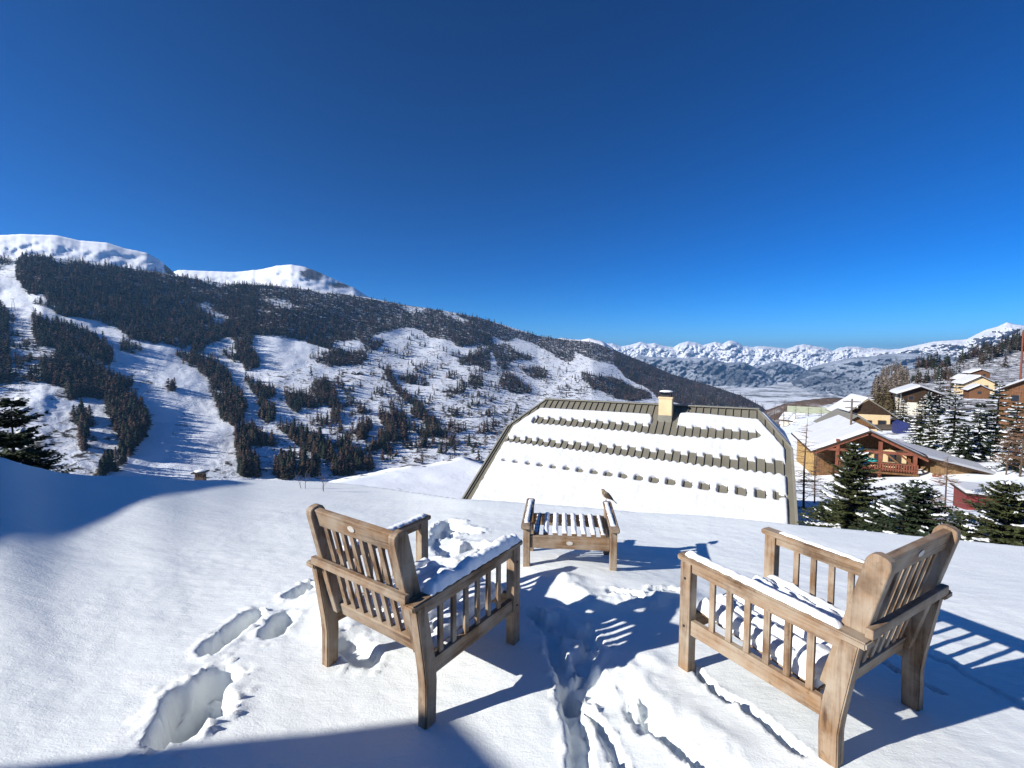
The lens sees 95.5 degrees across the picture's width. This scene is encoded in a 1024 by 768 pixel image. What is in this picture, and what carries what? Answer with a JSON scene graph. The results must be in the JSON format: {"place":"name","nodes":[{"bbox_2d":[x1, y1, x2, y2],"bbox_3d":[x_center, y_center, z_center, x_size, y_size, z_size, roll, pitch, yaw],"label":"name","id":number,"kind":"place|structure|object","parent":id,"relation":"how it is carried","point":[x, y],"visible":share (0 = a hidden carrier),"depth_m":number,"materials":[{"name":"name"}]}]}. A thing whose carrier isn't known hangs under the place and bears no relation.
{"place":"outdoors","nodes":[
{"label":"outdoors","id":0,"kind":"place"},
{"bbox_2d":[0,234,175,274],"bbox_3d":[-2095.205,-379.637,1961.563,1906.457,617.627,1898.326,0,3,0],"label":"mountain peak","id":1,"kind":"structure","parent":0,"point":[14,245],"depth_m":2117.99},
{"bbox_2d":[174,265,368,297],"bbox_3d":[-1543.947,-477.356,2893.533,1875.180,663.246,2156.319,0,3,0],"label":"mountain peak","id":2,"kind":"structure","parent":0,"point":[294,275],"depth_m":2992.64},
{"bbox_2d":[0,255,764,481],"bbox_3d":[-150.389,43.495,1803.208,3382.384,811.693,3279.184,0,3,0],"label":"valley hillside","id":3,"kind":"structure","parent":0,"point":[189,432],"depth_m":940.03,"materials":[{"name":"snow"}]},
{"bbox_2d":[26,366,31,380],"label":"larch tree","id":4,"kind":"object","parent":3,"relation":"on","point":[28,372],"visible":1,"depth_m":594.80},
{"bbox_2d":[65,382,75,396],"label":"pine tree","id":5,"kind":"object","parent":3,"relation":"on","point":[70,388],"visible":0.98,"depth_m":577.28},
{"bbox_2d":[76,428,83,444],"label":"larch tree","id":6,"kind":"object","parent":3,"relation":"on","point":[80,429],"visible":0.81,"depth_m":446.82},
{"bbox_2d":[79,399,84,410],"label":"pine tree","id":7,"kind":"object","parent":3,"relation":"on","point":[81,403],"visible":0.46,"depth_m":535.68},
{"bbox_2d":[78,404,85,418],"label":"pine tree","id":8,"kind":"object","parent":3,"relation":"on","point":[80,407],"visible":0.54,"depth_m":522.20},
{"bbox_2d":[82,428,88,444],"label":"pine tree","id":9,"kind":"object","parent":3,"relation":"on","point":[84,433],"visible":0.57,"depth_m":452.72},
{"bbox_2d":[83,420,90,434],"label":"pine tree","id":10,"kind":"object","parent":3,"relation":"on","point":[85,425],"visible":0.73,"depth_m":475.49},
{"bbox_2d":[87,405,95,420],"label":"larch tree","id":11,"kind":"object","parent":3,"relation":"on","point":[89,409],"visible":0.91,"depth_m":522.33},
{"bbox_2d":[97,459,106,475],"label":"pine tree","id":12,"kind":"object","parent":3,"relation":"on","point":[101,472],"visible":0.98,"depth_m":386.81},
{"bbox_2d":[97,455,108,473],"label":"pine tree","id":13,"kind":"object","parent":3,"relation":"on","point":[104,462],"visible":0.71,"depth_m":393.03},
{"bbox_2d":[105,449,112,470],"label":"pine tree","id":14,"kind":"object","parent":3,"relation":"on","point":[109,463],"visible":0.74,"depth_m":400.58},
{"bbox_2d":[109,449,116,464],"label":"pine tree","id":15,"kind":"object","parent":3,"relation":"on","point":[111,454],"visible":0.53,"depth_m":408.13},
{"bbox_2d":[110,381,115,392],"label":"larch tree","id":16,"kind":"object","parent":3,"relation":"on","point":[112,384],"visible":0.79,"depth_m":621.38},
{"bbox_2d":[111,409,115,423],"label":"pine tree","id":17,"kind":"object","parent":3,"relation":"on","point":[113,414],"visible":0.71,"depth_m":531.70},
{"bbox_2d":[113,446,118,464],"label":"larch tree","id":18,"kind":"object","parent":3,"relation":"on","point":[115,454],"visible":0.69,"depth_m":417.09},
{"bbox_2d":[116,438,124,454],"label":"pine tree","id":19,"kind":"object","parent":3,"relation":"on","point":[120,443],"visible":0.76,"depth_m":454.46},
{"bbox_2d":[121,445,126,462],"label":"pine tree","id":20,"kind":"object","parent":3,"relation":"on","point":[123,453],"visible":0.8,"depth_m":433.84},
{"bbox_2d":[125,439,132,454],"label":"pine tree","id":21,"kind":"object","parent":3,"relation":"on","point":[128,445],"visible":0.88,"depth_m":457.02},
{"bbox_2d":[132,431,138,446],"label":"pine tree","id":22,"kind":"object","parent":3,"relation":"on","point":[136,441],"visible":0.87,"depth_m":486.75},
{"bbox_2d":[136,422,142,435],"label":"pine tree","id":23,"kind":"object","parent":3,"relation":"on","point":[138,427],"visible":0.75,"depth_m":503.32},
{"bbox_2d":[221,403,225,415],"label":"pine tree","id":24,"kind":"object","parent":3,"relation":"on","point":[223,408],"visible":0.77,"depth_m":668.64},
{"bbox_2d":[234,433,239,447],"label":"larch tree","id":25,"kind":"object","parent":3,"relation":"on","point":[236,440],"visible":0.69,"depth_m":555.23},
{"bbox_2d":[239,460,244,475],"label":"pine tree","id":26,"kind":"object","parent":3,"relation":"on","point":[241,466],"visible":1,"depth_m":470.76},
{"bbox_2d":[240,456,247,473],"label":"larch tree","id":27,"kind":"object","parent":3,"relation":"on","point":[244,464],"visible":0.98,"depth_m":471.92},
{"bbox_2d":[250,428,255,441],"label":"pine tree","id":28,"kind":"object","parent":3,"relation":"on","point":[251,436],"visible":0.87,"depth_m":586.48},
{"bbox_2d":[269,433,274,444],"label":"larch tree","id":29,"kind":"object","parent":3,"relation":"on","point":[271,436],"visible":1,"depth_m":592.79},
{"bbox_2d":[274,462,279,475],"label":"larch tree","id":30,"kind":"object","parent":3,"relation":"on","point":[277,471],"visible":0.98,"depth_m":489.70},
{"bbox_2d":[278,458,285,475],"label":"pine tree","id":31,"kind":"object","parent":3,"relation":"on","point":[280,465],"visible":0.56,"depth_m":492.92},
{"bbox_2d":[299,460,306,474],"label":"larch tree","id":32,"kind":"object","parent":3,"relation":"on","point":[301,469],"visible":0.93,"depth_m":502.58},
{"bbox_2d":[301,455,306,471],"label":"pine tree","id":33,"kind":"object","parent":3,"relation":"on","point":[303,457],"visible":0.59,"depth_m":519.58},
{"bbox_2d":[301,446,308,460],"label":"pine tree","id":34,"kind":"object","parent":3,"relation":"on","point":[305,453],"visible":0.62,"depth_m":547.33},
{"bbox_2d":[322,444,326,458],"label":"pine tree","id":35,"kind":"object","parent":3,"relation":"on","point":[324,453],"visible":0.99,"depth_m":581.03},
{"bbox_2d":[327,449,332,460],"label":"larch tree","id":36,"kind":"object","parent":3,"relation":"on","point":[330,458],"visible":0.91,"depth_m":574.48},
{"bbox_2d":[330,459,334,470],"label":"larch tree","id":37,"kind":"object","parent":3,"relation":"on","point":[332,465],"visible":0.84,"depth_m":539.01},
{"bbox_2d":[339,453,344,469],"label":"larch tree","id":38,"kind":"object","parent":3,"relation":"on","point":[341,458],"visible":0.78,"depth_m":549.92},
{"bbox_2d":[348,462,351,474],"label":"pine tree","id":39,"kind":"object","parent":3,"relation":"on","point":[350,469],"visible":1,"depth_m":541.46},
{"bbox_2d":[347,454,355,469],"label":"pine tree","id":40,"kind":"object","parent":3,"relation":"on","point":[349,458],"visible":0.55,"depth_m":554.67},
{"bbox_2d":[351,422,354,433],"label":"larch tree","id":41,"kind":"object","parent":3,"relation":"on","point":[352,429],"visible":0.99,"depth_m":709.66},
{"bbox_2d":[356,456,363,470],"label":"pine tree","id":42,"kind":"object","parent":3,"relation":"on","point":[360,468],"visible":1,"depth_m":565.10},
{"bbox_2d":[358,446,363,458],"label":"pine tree","id":43,"kind":"object","parent":3,"relation":"on","point":[360,452],"visible":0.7,"depth_m":606.46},
{"bbox_2d":[358,426,363,439],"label":"larch tree","id":44,"kind":"object","parent":3,"relation":"on","point":[361,434],"visible":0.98,"depth_m":696.34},
{"bbox_2d":[362,426,366,439],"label":"pine tree","id":45,"kind":"object","parent":3,"relation":"on","point":[364,435],"visible":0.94,"depth_m":701.24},
{"bbox_2d":[366,460,371,471],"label":"larch tree","id":46,"kind":"object","parent":3,"relation":"on","point":[368,468],"visible":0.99,"depth_m":564.74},
{"bbox_2d":[0,249,764,479],"bbox_3d":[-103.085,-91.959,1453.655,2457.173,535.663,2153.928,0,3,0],"label":"distant forest","id":47,"kind":"object","parent":3,"relation":"on","point":[62,365],"visible":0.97,"depth_m":995.73,"materials":[{"name":"plant"}]},
{"bbox_2d":[380,433,386,446],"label":"pine tree","id":48,"kind":"object","parent":3,"relation":"on","point":[383,439],"visible":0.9,"depth_m":689.35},
{"bbox_2d":[0,458,1023,767],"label":"snow ground","id":49,"kind":"structure","parent":0,"point":[156,622],"depth_m":2.25,"materials":[{"name":"snow"}]},
{"bbox_2d":[0,397,80,472],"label":"pine tree","id":50,"kind":"object","parent":49,"relation":"on","point":[21,438],"visible":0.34,"depth_m":17.75,"materials":[{"name":"green plant"}]},
{"bbox_2d":[22,449,63,471],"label":"pine tree","id":51,"kind":"object","parent":49,"relation":"on","point":[38,453],"visible":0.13,"depth_m":17.61,"materials":[{"name":"green plant"}]},
{"bbox_2d":[191,469,209,479],"bbox_3d":[-5.834,1.961,8.720,0.229,0.716,0.229,0,3,-12],"label":"chimney","id":52,"kind":"object","parent":49,"relation":"on","point":[200,474],"visible":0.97,"depth_m":8.64,"materials":[{"name":"stone"}]},
{"bbox_2d":[295,470,310,488],"bbox_3d":[-2.821,1.285,6.294,0.230,0.361,0.128,-2,4,-31],"label":"bare shrub","id":53,"kind":"object","parent":49,"relation":"on","point":[305,478],"visible":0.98,"depth_m":6.29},
{"bbox_2d":[306,503,522,729],"bbox_3d":[-0.450,0.984,2.215,0.700,0.915,0.771,2,4,35],"label":"garden armchair","id":54,"kind":"object","parent":49,"relation":"on","point":[423,607],"visible":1,"depth_m":2.00,"materials":[{"name":"brown wood"}]},
{"bbox_2d":[521,498,619,570],"bbox_3d":[0.412,1.151,3.368,0.652,0.483,0.565,1,3,6],"label":"footstool","id":55,"kind":"object","parent":49,"relation":"on","point":[606,524],"visible":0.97,"depth_m":3.15,"materials":[{"name":"brown wood"}]},
{"bbox_2d":[601,489,616,503],"bbox_3d":[0.745,0.864,3.584,0.126,0.109,0.050,1,3,14],"label":"bird","id":56,"kind":"object","parent":55,"relation":"on","point":[606,495],"visible":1,"depth_m":3.57},
{"bbox_2d":[678,524,960,767],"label":"garden armchair","id":57,"kind":"object","parent":49,"relation":"on","point":[811,641],"visible":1,"depth_m":1.77,"materials":[{"name":"brown wood"}]},
{"bbox_2d":[0,0,1023,350],"label":"sky","id":58,"kind":"structure","parent":0,"point":[832,175],"materials":[{"name":"blue"}]},
{"bbox_2d":[558,338,614,349],"bbox_3d":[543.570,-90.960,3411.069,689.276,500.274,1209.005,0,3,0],"label":"mountain peak","id":59,"kind":"structure","parent":0,"point":[597,341],"depth_m":3395.79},
{"bbox_2d":[329,335,1023,525],"bbox_3d":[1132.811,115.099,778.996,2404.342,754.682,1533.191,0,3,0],"label":"village hillside","id":60,"kind":"structure","parent":0,"point":[452,478],"depth_m":56.24,"materials":[{"name":"snow"}]},
{"bbox_2d":[461,390,798,524],"bbox_3d":[7.989,6.497,29.331,16.110,12.478,17.946,2,3,27],"label":"chalet","id":61,"kind":"object","parent":60,"relation":"on","point":[665,455],"visible":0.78,"depth_m":25.06,"materials":[{"name":"metal"}]},
{"bbox_2d":[779,404,789,425],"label":"larch tree","id":62,"kind":"object","parent":60,"relation":"on","point":[783,415],"visible":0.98,"depth_m":110.93,"materials":[{"name":"brown plant"}]},
{"bbox_2d":[778,412,807,426],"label":"chalet","id":63,"kind":"object","parent":60,"relation":"on","point":[791,420],"visible":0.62,"depth_m":112.15,"materials":[{"name":"white"}]},
{"bbox_2d":[787,406,828,413],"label":"chalet","id":64,"kind":"object","parent":60,"relation":"on","point":[812,410],"visible":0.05,"depth_m":113.49,"materials":[{"name":"white"}]},
{"bbox_2d":[793,419,828,508],"bbox_3d":[20.387,6.316,32.355,3.553,7.903,3.104,1,3,4],"label":"larch tree","id":65,"kind":"object","parent":60,"relation":"on","point":[803,485],"visible":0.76,"depth_m":32.30,"materials":[{"name":"brown plant"}]},
{"bbox_2d":[801,454,824,502],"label":"larch tree","id":66,"kind":"object","parent":60,"relation":"on","point":[815,475],"visible":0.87,"depth_m":35.49,"materials":[{"name":"brown plant"}]},
{"bbox_2d":[801,502,833,525],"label":"pine tree","id":67,"kind":"object","parent":60,"relation":"on","point":[817,508],"visible":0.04,"depth_m":19.73,"materials":[{"name":"green plant"}]},
{"bbox_2d":[796,442,896,528],"bbox_3d":[13.197,5.262,18.023,4.009,6.040,4.508,0,3,-4],"label":"pine tree","id":68,"kind":"object","parent":60,"relation":"on","point":[851,489],"visible":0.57,"depth_m":17.70,"materials":[{"name":"green plant"}]},
{"bbox_2d":[813,408,882,431],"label":"chalet","id":69,"kind":"object","parent":60,"relation":"on","point":[856,418],"visible":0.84,"depth_m":67.38,"materials":[{"name":"brown wood"}]},
{"bbox_2d":[843,399,860,424],"bbox_3d":[35.466,4.354,48.673,1.500,5.600,0.216,2,4,30],"label":"utility pole","id":70,"kind":"object","parent":60,"relation":"on","point":[851,407],"visible":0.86,"depth_m":48.53,"materials":[{"name":"white paint"}]},
{"bbox_2d":[847,527,868,530],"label":"pine tree","id":71,"kind":"object","parent":60,"relation":"on","point":[854,528],"depth_m":15.18,"materials":[{"name":"green plant"}]},
{"bbox_2d":[825,394,898,423],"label":"chalet","id":72,"kind":"object","parent":60,"relation":"on","point":[871,411],"visible":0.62,"depth_m":82.07,"materials":[{"name":"beige wood"}]},
{"bbox_2d":[878,420,885,423],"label":"window","id":73,"kind":"structure","parent":72,"relation":"in","point":[879,421],"depth_m":81.20,"materials":[{"name":"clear glass"}]},
{"bbox_2d":[842,499,895,531],"bbox_3d":[13.193,6.026,16.566,3.333,3.750,3.306,1,3,21],"label":"pine tree","id":74,"kind":"object","parent":60,"relation":"on","point":[867,525],"visible":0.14,"depth_m":16.65,"materials":[{"name":"green plant"}]},
{"bbox_2d":[791,415,995,477],"bbox_3d":[39.594,7.343,48.868,16.050,6.630,13.550,2,3,23],"label":"chalet","id":75,"kind":"object","parent":60,"relation":"on","point":[832,436],"visible":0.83,"depth_m":45.84,"materials":[{"name":"yellow wood"}]},
{"bbox_2d":[892,420,909,433],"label":"shelter","id":76,"kind":"object","parent":60,"relation":"on","point":[898,426],"visible":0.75,"depth_m":73.91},
{"bbox_2d":[891,399,912,422],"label":"spruce tree","id":77,"kind":"object","parent":60,"relation":"on","point":[904,412],"visible":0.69,"depth_m":82.62,"materials":[{"name":"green plant"}]},
{"bbox_2d":[869,480,961,536],"bbox_3d":[13.089,5.276,15.193,3.450,4.341,3.791,0,3,-4],"label":"pine tree","id":78,"kind":"object","parent":60,"relation":"on","point":[914,515],"visible":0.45,"depth_m":15.08,"materials":[{"name":"green plant"}]},
{"bbox_2d":[889,383,944,414],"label":"chalet","id":79,"kind":"object","parent":60,"relation":"on","point":[911,393],"visible":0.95,"depth_m":96.96,"materials":[{"name":"white wood"}]},
{"bbox_2d":[901,398,932,446],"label":"spruce tree","id":80,"kind":"object","parent":60,"relation":"on","point":[917,434],"visible":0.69,"depth_m":57.89,"materials":[{"name":"green plant"}]},
{"bbox_2d":[914,531,929,536],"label":"pine tree","id":81,"kind":"object","parent":60,"relation":"on","point":[921,534],"visible":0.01,"depth_m":13.39,"materials":[{"name":"green plant"}]},
{"bbox_2d":[915,413,946,451],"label":"spruce tree","id":82,"kind":"object","parent":60,"relation":"on","point":[933,431],"visible":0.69,"depth_m":54.75,"materials":[{"name":"green plant"}]},
{"bbox_2d":[921,391,941,413],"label":"spruce tree","id":83,"kind":"object","parent":60,"relation":"on","point":[928,401],"visible":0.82,"depth_m":94.94,"materials":[{"name":"green plant"}]},
{"bbox_2d":[926,488,943,518],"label":"larch tree","id":84,"kind":"object","parent":60,"relation":"on","point":[936,500],"visible":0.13,"depth_m":24.48,"materials":[{"name":"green plant"}]},
{"bbox_2d":[934,376,951,414],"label":"spruce tree","id":85,"kind":"object","parent":60,"relation":"on","point":[942,399],"visible":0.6,"depth_m":95.42,"materials":[{"name":"green plant"}]},
{"bbox_2d":[929,459,964,513],"bbox_3d":[23.972,6.256,25.821,1.648,4.602,1.848,1,3,13],"label":"larch tree","id":86,"kind":"object","parent":60,"relation":"on","point":[947,478],"visible":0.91,"depth_m":25.77,"materials":[{"name":"brown plant"}]},
{"bbox_2d":[945,374,956,409],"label":"larch tree","id":87,"kind":"object","parent":60,"relation":"on","point":[950,389],"visible":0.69,"depth_m":98.18,"materials":[{"name":"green plant"}]},
{"bbox_2d":[924,510,979,539],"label":"pine tree","id":88,"kind":"object","parent":60,"relation":"on","point":[957,520],"visible":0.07,"depth_m":14.55,"materials":[{"name":"green plant"}]},
{"bbox_2d":[923,384,981,453],"bbox_3d":[49.176,4.430,51.627,5.303,8.986,5.356,1,3,17],"label":"spruce tree","id":89,"kind":"object","parent":60,"relation":"on","point":[954,427],"visible":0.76,"depth_m":51.43,"materials":[{"name":"green plant"}]},
{"bbox_2d":[950,374,966,386],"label":"chalet","id":90,"kind":"object","parent":60,"relation":"on","point":[957,376],"visible":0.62,"depth_m":189.41,"materials":[{"name":"brown wood"}]},
{"bbox_2d":[944,424,983,461],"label":"spruce tree","id":91,"kind":"object","parent":60,"relation":"on","point":[965,442],"visible":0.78,"depth_m":47.22,"materials":[{"name":"green plant"}]},
{"bbox_2d":[911,328,1023,383],"bbox_3d":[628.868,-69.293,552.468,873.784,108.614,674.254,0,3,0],"label":"hillside wood","id":92,"kind":"object","parent":60,"relation":"on","point":[1011,343],"visible":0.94,"depth_m":467.49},
{"bbox_2d":[950,374,998,393],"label":"chalet","id":93,"kind":"object","parent":60,"relation":"on","point":[966,380],"visible":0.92,"depth_m":152.31,"materials":[{"name":"beige wood"}]},
{"bbox_2d":[960,383,991,398],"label":"chalet","id":94,"kind":"object","parent":60,"relation":"on","point":[975,391],"visible":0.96,"depth_m":134.49,"materials":[{"name":"brown wood"}]},
{"bbox_2d":[962,368,992,377],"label":"chalet","id":95,"kind":"object","parent":60,"relation":"on","point":[980,371],"visible":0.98,"depth_m":246.71,"materials":[{"name":"brown wood"}]},
{"bbox_2d":[962,404,1000,460],"bbox_3d":[48.368,5.539,48.181,3.735,7.047,4.157,3,4,43],"label":"spruce tree","id":96,"kind":"object","parent":60,"relation":"on","point":[986,448],"visible":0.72,"depth_m":47.70,"materials":[{"name":"green plant"}]},
{"bbox_2d":[946,480,1023,545],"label":"pine tree","id":97,"kind":"object","parent":60,"relation":"on","point":[995,522],"visible":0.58,"depth_m":12.72,"materials":[{"name":"green plant"}]},
{"bbox_2d":[950,481,1023,509],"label":"shed","id":98,"kind":"structure","parent":60,"relation":"on","point":[970,491],"depth_m":27.94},
{"bbox_2d":[972,381,1023,456],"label":"spruce tree","id":99,"kind":"object","parent":60,"relation":"on","point":[997,425],"visible":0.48,"depth_m":48.31,"materials":[{"name":"green plant"}]},
{"bbox_2d":[982,403,1023,472],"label":"spruce tree","id":100,"kind":"object","parent":60,"relation":"on","point":[1012,423],"visible":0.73,"depth_m":40.83,"materials":[{"name":"green plant"}]},
{"bbox_2d":[988,422,1021,474],"bbox_3d":[42.525,5.861,39.907,2.635,5.402,2.781,-1,3,-27],"label":"larch tree","id":101,"kind":"object","parent":60,"relation":"on","point":[1007,458],"visible":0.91,"depth_m":39.80,"materials":[{"name":"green plant"}]},
{"bbox_2d":[995,409,1023,476],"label":"larch tree","id":102,"kind":"object","parent":60,"relation":"on","point":[1021,462],"visible":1,"depth_m":38.62,"materials":[{"name":"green plant"}]},
{"bbox_2d":[997,378,1023,439],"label":"chalet","id":103,"kind":"object","parent":60,"relation":"on","point":[1016,390],"visible":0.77,"depth_m":59.97,"materials":[{"name":"brown wood"}]},
{"bbox_2d":[1010,394,1019,401],"bbox_3d":[64.740,1.838,59.847,0.100,0.960,0.860,-2,4,-38],"label":"window","id":104,"kind":"structure","parent":103,"relation":"in","point":[1016,398],"depth_m":59.82,"materials":[{"name":"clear glass"}]},
{"bbox_2d":[1019,331,1023,379],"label":"mast","id":105,"kind":"object","parent":60,"relation":"on","point":[1020,373],"visible":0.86,"depth_m":161.53,"materials":[{"name":"red paint"}]},
{"bbox_2d":[632,356,776,387],"bbox_3d":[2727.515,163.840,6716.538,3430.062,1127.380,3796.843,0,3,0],"label":"mountain","id":106,"kind":"structure","parent":0,"point":[709,371],"depth_m":6187.51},
{"bbox_2d":[607,340,891,369],"bbox_3d":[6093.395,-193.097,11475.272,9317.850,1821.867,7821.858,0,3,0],"label":"mountain range","id":107,"kind":"structure","parent":0,"point":[805,356],"depth_m":11119.90,"materials":[{"name":"snow"}]},
{"bbox_2d":[714,382,844,409],"bbox_3d":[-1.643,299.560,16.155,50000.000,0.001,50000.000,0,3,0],"label":"valley floor","id":108,"kind":"structure","parent":0,"point":[777,394],"depth_m":4102.06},
{"bbox_2d":[754,361,806,382],"bbox_3d":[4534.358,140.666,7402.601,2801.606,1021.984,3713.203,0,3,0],"label":"mountain","id":109,"kind":"structure","parent":0,"point":[780,371],"depth_m":6998.44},
{"bbox_2d":[763,396,865,425],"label":"hill","id":110,"kind":"structure","parent":0,"point":[820,402],"depth_m":896.17,"materials":[{"name":"snow"}]},
{"bbox_2d":[791,353,959,397],"bbox_3d":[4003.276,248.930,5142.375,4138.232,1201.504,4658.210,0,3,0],"label":"mountain","id":111,"kind":"structure","parent":0,"point":[847,377],"depth_m":5052.74,"materials":[{"name":"snow"}]},
{"bbox_2d":[874,381,919,429],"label":"knoll","id":112,"kind":"structure","parent":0,"point":[884,426],"depth_m":79.11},
{"bbox_2d":[871,357,913,412],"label":"frosted wood","id":113,"kind":"object","parent":112,"relation":"on","point":[882,396],"visible":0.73,"depth_m":138.71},
{"bbox_2d":[853,322,1023,356],"bbox_3d":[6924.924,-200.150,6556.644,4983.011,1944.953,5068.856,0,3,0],"label":"mountain ridge","id":114,"kind":"structure","parent":0,"point":[952,348],"depth_m":6613.84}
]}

